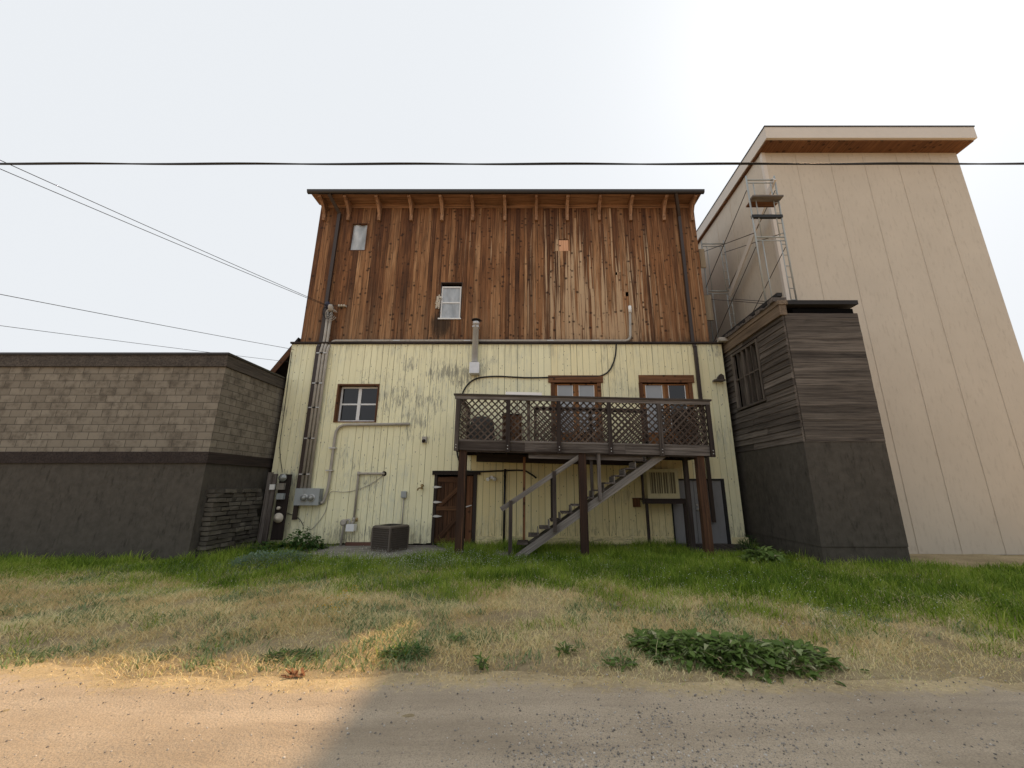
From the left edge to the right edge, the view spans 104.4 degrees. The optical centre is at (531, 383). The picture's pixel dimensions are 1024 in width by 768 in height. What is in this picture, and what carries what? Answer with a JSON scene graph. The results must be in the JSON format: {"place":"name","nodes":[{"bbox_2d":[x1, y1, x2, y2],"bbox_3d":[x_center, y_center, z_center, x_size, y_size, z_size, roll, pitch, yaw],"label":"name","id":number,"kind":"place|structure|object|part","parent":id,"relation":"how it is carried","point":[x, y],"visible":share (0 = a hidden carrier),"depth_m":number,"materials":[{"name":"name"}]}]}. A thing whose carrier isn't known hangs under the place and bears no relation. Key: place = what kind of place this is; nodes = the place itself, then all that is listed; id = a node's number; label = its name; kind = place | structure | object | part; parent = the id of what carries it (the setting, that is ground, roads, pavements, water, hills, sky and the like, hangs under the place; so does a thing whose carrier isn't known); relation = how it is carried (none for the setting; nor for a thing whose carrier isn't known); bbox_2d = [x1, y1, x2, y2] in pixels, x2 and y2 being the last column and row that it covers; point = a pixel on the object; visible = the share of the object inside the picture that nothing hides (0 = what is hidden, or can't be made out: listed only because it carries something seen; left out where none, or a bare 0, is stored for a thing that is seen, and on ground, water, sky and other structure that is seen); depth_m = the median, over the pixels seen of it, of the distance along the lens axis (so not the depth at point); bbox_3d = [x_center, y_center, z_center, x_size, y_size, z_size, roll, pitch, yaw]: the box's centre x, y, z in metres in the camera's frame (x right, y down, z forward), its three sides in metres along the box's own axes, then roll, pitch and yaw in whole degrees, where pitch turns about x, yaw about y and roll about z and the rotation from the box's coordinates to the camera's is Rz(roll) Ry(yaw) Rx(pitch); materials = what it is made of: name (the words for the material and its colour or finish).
{"place":"outdoors","nodes":[
{"label":"outdoors","id":0,"kind":"place"},
{"bbox_2d":[0,662,1023,767],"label":"dirt road","id":1,"kind":"structure","parent":0,"point":[160,709],"depth_m":3.19,"materials":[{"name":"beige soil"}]},
{"bbox_2d":[0,539,1023,717],"bbox_3d":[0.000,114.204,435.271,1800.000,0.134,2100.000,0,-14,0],"label":"ground","id":2,"kind":"structure","parent":0,"point":[962,559],"depth_m":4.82,"materials":[{"name":"plant"}]},
{"bbox_2d":[0,352,286,560],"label":"block building","id":3,"kind":"structure","parent":2,"relation":"on","point":[102,454],"depth_m":10.76,"materials":[{"name":"concrete"}]},
{"bbox_2d":[195,488,262,559],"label":"stone wall","id":4,"kind":"structure","parent":2,"relation":"on","point":[219,532],"depth_m":11.13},
{"bbox_2d":[244,541,277,554],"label":"leafy bush","id":5,"kind":"object","parent":2,"relation":"on","point":[267,545],"visible":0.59,"depth_m":11.21,"materials":[{"name":"green plant"}]},
{"bbox_2d":[224,548,312,570],"bbox_3d":[-6.239,4.129,9.414,2.489,0.438,1.478,0,-14,0],"label":"sagebrush","id":6,"kind":"object","parent":2,"relation":"on","point":[247,557],"visible":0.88,"depth_m":9.37,"materials":[{"name":"green plant"}]},
{"bbox_2d":[256,472,291,545],"bbox_3d":[-8.043,3.967,12.340,0.714,2.385,0.220,0,-14,0],"label":"old meter board","id":7,"kind":"object","parent":2,"relation":"on","point":[282,499],"visible":0.97,"depth_m":12.39,"materials":[{"name":"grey wood"}]},
{"bbox_2d":[270,337,300,377],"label":"gabled shed","id":8,"kind":"structure","parent":2,"relation":"on","point":[281,366],"depth_m":17.25,"materials":[{"name":"wood"}]},
{"bbox_2d":[255,646,320,664],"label":"grass tuft","id":9,"kind":"object","parent":2,"relation":"on","point":[291,651],"visible":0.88,"depth_m":4.42,"materials":[{"name":"green plant"}]},
{"bbox_2d":[281,667,308,677],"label":"dead leaves","id":10,"kind":"object","parent":2,"relation":"on","point":[292,672],"visible":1,"depth_m":3.98,"materials":[{"name":"brown plant"}]},
{"bbox_2d":[275,527,327,552],"bbox_3d":[-6.884,4.631,11.756,1.694,0.770,1.161,0,-14,0],"label":"leafy bush","id":11,"kind":"object","parent":2,"relation":"on","point":[295,543],"visible":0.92,"depth_m":11.60,"materials":[{"name":"green plant"}]},
{"bbox_2d":[317,585,361,612],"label":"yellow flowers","id":12,"kind":"object","parent":2,"relation":"on","point":[341,596],"visible":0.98,"depth_m":6.26,"materials":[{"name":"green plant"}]},
{"bbox_2d":[300,546,447,560],"bbox_3d":[-4.322,4.697,11.028,4.807,0.005,2.816,0,-14,0],"label":"concrete pad","id":13,"kind":"object","parent":2,"relation":"on","point":[360,549],"visible":0.38,"depth_m":11.29,"materials":[{"name":"grey concrete"}]},
{"bbox_2d":[370,524,409,552],"bbox_3d":[-4.146,4.489,11.627,0.760,0.695,0.760,-8,-16,27],"label":"air condenser","id":14,"kind":"object","parent":13,"relation":"on","point":[388,538],"visible":1,"depth_m":11.38,"materials":[{"name":"grey metal"}]},
{"bbox_2d":[375,640,442,663],"bbox_3d":[-1.393,3.027,4.496,0.804,0.158,0.479,0,-14,0],"label":"grass tuft","id":15,"kind":"object","parent":2,"relation":"on","point":[405,646],"visible":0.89,"depth_m":4.46,"materials":[{"name":"green plant"}]},
{"bbox_2d":[445,632,468,644],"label":"weed","id":16,"kind":"object","parent":2,"relation":"on","point":[458,635],"visible":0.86,"depth_m":4.90,"materials":[{"name":"green plant"}]},
{"bbox_2d":[473,652,489,671],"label":"weed","id":17,"kind":"object","parent":2,"relation":"on","point":[479,658],"visible":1,"depth_m":4.14,"materials":[{"name":"green plant"}]},
{"bbox_2d":[8,543,988,637],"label":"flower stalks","id":18,"kind":"object","parent":2,"relation":"on","point":[497,566],"visible":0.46,"depth_m":7.41,"materials":[{"name":"plant"}]},
{"bbox_2d":[9,545,1003,629],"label":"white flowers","id":19,"kind":"object","parent":2,"relation":"on","point":[514,561],"visible":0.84,"depth_m":8.37,"materials":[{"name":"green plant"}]},
{"bbox_2d":[267,189,748,547],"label":"wooden building","id":20,"kind":"structure","parent":2,"relation":"on","point":[500,264],"depth_m":14.05,"materials":[{"name":"yellow paint"}]},
{"bbox_2d":[0,325,286,361],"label":"service wire","id":21,"kind":"object","parent":20,"relation":"attached to","point":[123,341],"visible":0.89,"depth_m":10.07,"materials":[{"name":"black rubber"}]},
{"bbox_2d":[0,294,293,349],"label":"service wire","id":22,"kind":"object","parent":20,"relation":"attached to","point":[135,320],"visible":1,"depth_m":10.28,"materials":[{"name":"black rubber"}]},
{"bbox_2d":[279,352,291,468],"bbox_3d":[-8.309,0.879,13.478,0.330,4.147,0.017,0,-14,0],"label":"loose wire","id":23,"kind":"object","parent":20,"relation":"attached to","point":[284,410],"visible":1,"depth_m":13.47,"materials":[{"name":"black rubber"}]},
{"bbox_2d":[293,488,323,504],"bbox_3d":[-7.119,3.582,12.610,0.773,0.517,0.380,0,-14,0],"label":"electric meter cabinet","id":24,"kind":"object","parent":20,"relation":"attached to","point":[308,496],"visible":1,"depth_m":12.54,"materials":[{"name":"grey metal"}]},
{"bbox_2d":[299,301,333,487],"bbox_3d":[-7.357,0.193,13.644,0.420,6.579,0.240,0,-14,0],"label":"conduit","id":25,"kind":"object","parent":20,"relation":"attached to","point":[327,303],"visible":0.97,"depth_m":13.48,"materials":[{"name":"metal"}]},
{"bbox_2d":[0,160,325,304],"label":"service wire","id":26,"kind":"object","parent":25,"relation":"attached to","point":[150,227],"visible":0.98,"depth_m":10.50,"materials":[{"name":"black rubber"}]},
{"bbox_2d":[1,169,325,305],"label":"service wire","id":27,"kind":"object","parent":25,"relation":"attached to","point":[147,231],"visible":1,"depth_m":10.45,"materials":[{"name":"black rubber"}]},
{"bbox_2d":[303,304,336,487],"bbox_3d":[-7.242,0.242,13.631,0.420,6.478,0.240,0,-14,0],"label":"conduit","id":28,"kind":"object","parent":20,"relation":"attached to","point":[330,320],"visible":1,"depth_m":13.52,"materials":[{"name":"metal"}]},
{"bbox_2d":[311,475,383,529],"bbox_3d":[-5.894,3.783,12.729,2.156,1.705,0.018,0,-14,0],"label":"loose wire","id":29,"kind":"object","parent":20,"relation":"attached to","point":[337,491],"visible":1,"depth_m":12.79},
{"bbox_2d":[339,519,356,545],"bbox_3d":[-5.771,4.681,12.363,0.489,0.914,0.220,0,-14,0],"label":"gas meter","id":30,"kind":"object","parent":20,"relation":"attached to","point":[350,526],"visible":0.98,"depth_m":12.37,"materials":[{"name":"white paint"}]},
{"bbox_2d":[333,384,379,421],"bbox_3d":[-5.984,0.678,13.684,1.444,1.339,0.280,0,-14,0],"label":"window","id":31,"kind":"structure","parent":20,"relation":"in","point":[354,402],"depth_m":13.73,"materials":[{"name":"white wood"}]},
{"bbox_2d":[349,223,368,250],"bbox_3d":[-6.701,-5.681,15.422,0.644,1.202,0.152,0,-14,0],"label":"window","id":32,"kind":"structure","parent":20,"relation":"in","point":[358,237],"depth_m":15.42,"materials":[{"name":"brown wood"}]},
{"bbox_2d":[320,423,409,504],"bbox_3d":[-5.437,2.568,12.981,2.668,2.636,0.140,0,-14,0],"label":"conduit","id":33,"kind":"object","parent":20,"relation":"attached to","point":[333,448],"visible":1,"depth_m":13.18,"materials":[{"name":"metal"}]},
{"bbox_2d":[352,471,386,522],"bbox_3d":[-5.216,3.611,12.741,0.934,1.591,0.125,1,-14,-3],"label":"gas line","id":34,"kind":"object","parent":20,"relation":"attached to","point":[384,473],"visible":1,"depth_m":12.82,"materials":[{"name":"beige metal"}]},
{"bbox_2d":[401,491,406,523],"bbox_3d":[-4.108,4.010,12.639,0.164,1.150,0.111,0,-14,0],"label":"switch box","id":35,"kind":"object","parent":20,"relation":"attached to","point":[403,494],"visible":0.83,"depth_m":12.70,"materials":[{"name":"grey metal"}]},
{"bbox_2d":[422,437,426,442],"bbox_3d":[-3.576,1.844,13.164,0.150,0.200,0.179,0,-14,0],"label":"junction box","id":36,"kind":"object","parent":20,"relation":"attached to","point":[424,439],"visible":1,"depth_m":13.17,"materials":[{"name":"grey metal"}]},
{"bbox_2d":[408,471,479,546],"bbox_3d":[-2.878,3.971,12.639,2.393,2.364,0.460,0,-14,0],"label":"cellar door","id":37,"kind":"structure","parent":20,"relation":"in","point":[443,513],"depth_m":12.71,"materials":[{"name":"brown wood"}]},
{"bbox_2d":[435,282,462,319],"bbox_3d":[-3.082,-3.076,14.725,0.977,1.505,0.241,0,-14,0],"label":"window","id":38,"kind":"structure","parent":20,"relation":"in","point":[449,305],"depth_m":14.71,"materials":[{"name":"white wood"}]},
{"bbox_2d":[307,305,631,487],"bbox_3d":[-1.794,0.256,13.653,10.872,6.459,0.267,0,-14,0],"label":"conduit","id":39,"kind":"object","parent":20,"relation":"attached to","point":[321,397],"visible":0.91,"depth_m":14.15,"materials":[{"name":"metal"}]},
{"bbox_2d":[469,318,480,374],"bbox_3d":[-1.976,-1.324,13.902,0.341,2.036,0.326,0,-14,0],"label":"flue pipe","id":40,"kind":"object","parent":20,"relation":"attached to","point":[474,366],"visible":1,"depth_m":13.78,"materials":[{"name":"metal"}]},
{"bbox_2d":[486,476,495,480],"bbox_3d":[-1.310,3.057,12.843,0.340,0.182,0.201,0,-14,0],"label":"flood lamp","id":41,"kind":"object","parent":20,"relation":"attached to","point":[490,477],"visible":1,"depth_m":12.79,"materials":[{"name":"white plastic"}]},
{"bbox_2d":[503,469,505,541],"bbox_3d":[-0.879,3.941,12.667,0.065,2.398,0.065,-6,-16,22],"label":"drain pipe","id":42,"kind":"object","parent":20,"relation":"attached to","point":[504,496],"visible":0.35,"depth_m":12.70,"materials":[{"name":"black metal"}]},
{"bbox_2d":[456,343,616,477],"bbox_3d":[0.256,0.786,13.486,5.540,4.735,0.086,0,-14,0],"label":"black cable","id":43,"kind":"object","parent":20,"relation":"attached to","point":[529,377],"visible":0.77,"depth_m":13.74,"materials":[{"name":"rubber"}]},
{"bbox_2d":[548,375,603,442],"bbox_3d":[1.515,0.943,13.544,1.898,2.520,0.200,0,-14,0],"label":"deck door","id":44,"kind":"structure","parent":20,"relation":"in","point":[593,390],"depth_m":13.72,"materials":[{"name":"brown wood"}]},
{"bbox_2d":[632,498,640,506],"bbox_3d":[3.350,3.789,12.697,0.260,0.280,0.101,0,-14,0],"label":"wall box","id":45,"kind":"object","parent":20,"relation":"attached to","point":[636,502],"visible":1,"depth_m":12.66,"materials":[{"name":"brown wood"}]},
{"bbox_2d":[638,375,697,444],"bbox_3d":[4.656,0.938,13.545,1.921,2.531,0.200,0,-14,0],"label":"deck door","id":46,"kind":"structure","parent":20,"relation":"in","point":[679,391],"depth_m":13.72,"materials":[{"name":"brown wood"}]},
{"bbox_2d":[671,479,730,543],"bbox_3d":[5.371,4.076,12.741,1.780,2.012,0.190,0,-14,0],"label":"grey door","id":47,"kind":"structure","parent":20,"relation":"in","point":[720,528],"depth_m":12.69,"materials":[{"name":"metal"}]},
{"bbox_2d":[712,374,725,381],"bbox_3d":[6.430,-0.219,13.672,0.360,0.260,0.208,0,-14,0],"label":"wall lamp","id":48,"kind":"object","parent":20,"relation":"attached to","point":[720,378],"visible":1,"depth_m":13.61,"materials":[{"name":"grey metal"}]},
{"bbox_2d":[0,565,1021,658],"bbox_3d":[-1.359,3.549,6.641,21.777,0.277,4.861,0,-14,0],"label":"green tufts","id":49,"kind":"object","parent":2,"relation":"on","point":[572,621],"visible":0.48,"depth_m":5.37,"materials":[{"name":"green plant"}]},
{"bbox_2d":[0,536,1023,648],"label":"green grass","id":50,"kind":"structure","parent":2,"relation":"on","point":[680,556],"depth_m":8.14,"materials":[{"name":"green plant"}]},
{"bbox_2d":[552,640,577,656],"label":"weed","id":51,"kind":"object","parent":2,"relation":"on","point":[565,650],"visible":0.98,"depth_m":4.55,"materials":[{"name":"green plant"}]},
{"bbox_2d":[500,453,664,557],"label":"staircase","id":52,"kind":"structure","parent":2,"relation":"on","point":[571,516],"depth_m":10.93,"materials":[{"name":"grey wood"}]},
{"bbox_2d":[454,393,715,556],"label":"wooden deck","id":53,"kind":"structure","parent":2,"relation":"on","point":[542,450],"depth_m":11.20,"materials":[{"name":"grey wood"}]},
{"bbox_2d":[468,416,494,439],"bbox_3d":[-1.560,1.447,12.382,0.818,0.900,0.581,0,-14,0],"label":"covered barbecue","id":54,"kind":"object","parent":53,"relation":"on","point":[484,430],"visible":0.34,"depth_m":12.15,"materials":[{"name":"black fabric"}]},
{"bbox_2d":[502,414,522,440],"bbox_3d":[-0.632,1.508,12.768,0.660,1.020,0.560,0,-14,0],"label":"storage cabinet","id":55,"kind":"object","parent":53,"relation":"on","point":[513,424],"visible":0.21,"depth_m":12.54,"materials":[{"name":"brown wood"}]},
{"bbox_3d":[-0.782,1.464,12.520,0.276,0.860,0.018,0,-14,0],"label":"cabinet door","id":56,"kind":"part","parent":55,"relation":"part of","materials":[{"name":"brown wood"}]},
{"bbox_3d":[-0.482,1.464,12.520,0.276,0.860,0.018,0,-14,0],"label":"cabinet door","id":57,"kind":"part","parent":55,"relation":"part of","materials":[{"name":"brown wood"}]},
{"bbox_2d":[505,392,541,394],"bbox_3d":[-0.237,0.311,11.548,1.043,0.125,0.260,0,-14,0],"label":"planter tray","id":58,"kind":"object","parent":53,"relation":"on","point":[522,393],"visible":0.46,"depth_m":11.42,"materials":[{"name":"white plastic"}]},
{"bbox_2d":[601,656,638,671],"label":"weed","id":59,"kind":"object","parent":2,"relation":"on","point":[626,663],"visible":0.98,"depth_m":4.21,"materials":[{"name":"green plant"}]},
{"bbox_2d":[620,627,689,661],"bbox_3d":[1.526,3.085,4.746,0.897,0.236,0.960,0,-14,0],"label":"broad leaved weed","id":60,"kind":"object","parent":2,"relation":"on","point":[641,636],"visible":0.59,"depth_m":4.73,"materials":[{"name":"green plant"}]},
{"bbox_2d":[640,474,689,546],"bbox_3d":[4.088,3.952,12.365,1.377,2.325,0.660,0,-14,0],"label":"cooler stand","id":61,"kind":"object","parent":2,"relation":"on","point":[646,501],"visible":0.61,"depth_m":12.11,"materials":[{"name":"brown wood"}]},
{"bbox_2d":[643,469,679,498],"bbox_3d":[4.083,3.179,12.642,0.987,0.890,0.570,0,-14,0],"label":"air conditioner","id":62,"kind":"object","parent":61,"relation":"on","point":[661,483],"depth_m":12.39,"materials":[{"name":"metal"}]},
{"bbox_2d":[646,628,746,675],"bbox_3d":[1.838,2.987,4.485,1.065,0.278,0.994,-8,-16,28],"label":"broad leaved weed","id":63,"kind":"object","parent":2,"relation":"on","point":[677,641],"visible":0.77,"depth_m":4.41,"materials":[{"name":"green plant"}]},
{"bbox_2d":[682,544,759,553],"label":"wooden ramp","id":64,"kind":"structure","parent":2,"relation":"on","point":[731,547],"depth_m":11.90,"materials":[{"name":"grey wood"}]},
{"bbox_2d":[685,629,792,684],"bbox_3d":[2.245,2.954,4.410,1.129,0.312,1.113,13,-20,-42],"label":"broad leaved weed","id":65,"kind":"object","parent":2,"relation":"on","point":[746,639],"visible":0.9,"depth_m":4.21,"materials":[{"name":"green plant"}]},
{"bbox_2d":[732,534,758,550],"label":"fern plant","id":66,"kind":"object","parent":2,"relation":"on","point":[746,544],"visible":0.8,"depth_m":11.37,"materials":[{"name":"green plant"}]},
{"bbox_2d":[736,545,805,568],"bbox_3d":[5.643,4.249,9.700,1.561,0.588,1.488,0,-14,0],"label":"leafy bush","id":67,"kind":"object","parent":2,"relation":"on","point":[764,552],"visible":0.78,"depth_m":9.35,"materials":[{"name":"green plant"}]},
{"bbox_2d":[743,638,868,686],"bbox_3d":[2.863,2.954,4.294,1.208,0.283,1.098,0,-14,0],"label":"broad leaved weed","id":68,"kind":"object","parent":2,"relation":"on","point":[806,650],"visible":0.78,"depth_m":4.20,"materials":[{"name":"green plant"}]},
{"bbox_2d":[715,293,910,564],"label":"timber outbuilding","id":69,"kind":"structure","parent":2,"relation":"on","point":[815,476],"depth_m":10.57,"materials":[{"name":"wood"}]},
{"bbox_2d":[717,337,727,341],"bbox_3d":[6.845,-1.550,13.898,0.650,0.130,0.180,0,-14,0],"label":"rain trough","id":70,"kind":"object","parent":69,"relation":"attached to","point":[721,339],"visible":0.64,"depth_m":13.81,"materials":[{"name":"white metal"}]},
{"bbox_2d":[731,338,766,410],"bbox_3d":[6.975,-0.251,12.716,0.230,1.960,1.700,0,-14,0],"label":"window","id":71,"kind":"structure","parent":69,"relation":"in","point":[749,372],"depth_m":12.75,"materials":[{"name":"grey wood"}]},
{"bbox_2d":[701,176,797,341],"bbox_3d":[7.511,-4.050,14.166,1.038,4.880,3.910,0,-14,0],"label":"scaffold","id":72,"kind":"object","parent":69,"relation":"on","point":[768,199],"visible":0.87,"depth_m":13.00,"materials":[{"name":"grey metal"}]},
{"bbox_2d":[699,249,705,267],"bbox_3d":[6.878,-5.057,16.001,0.206,0.840,0.060,0,-14,0],"label":"tan board","id":73,"kind":"object","parent":72,"relation":"attached to","point":[702,258],"visible":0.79,"depth_m":15.97,"materials":[{"name":"brown wood"}]},
{"bbox_2d":[704,295,713,320],"bbox_3d":[6.870,-2.971,15.463,0.299,1.055,0.060,0,-14,0],"label":"tan board","id":74,"kind":"object","parent":72,"relation":"attached to","point":[708,307],"visible":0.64,"depth_m":15.43,"materials":[{"name":"brown wood"}]},
{"bbox_2d":[0,162,1023,164],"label":"overhead cable","id":75,"kind":"object","parent":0,"point":[424,163],"visible":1,"depth_m":7.22,"materials":[{"name":"black rubber"}]},
{"bbox_2d":[0,0,1023,369],"label":"sky","id":76,"kind":"structure","parent":0,"point":[107,81],"materials":[{"name":"white"}]},
{"bbox_2d":[696,125,1023,554],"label":"beige building","id":77,"kind":"structure","parent":0,"point":[900,253],"depth_m":13.20,"materials":[{"name":"paint"}]}
]}

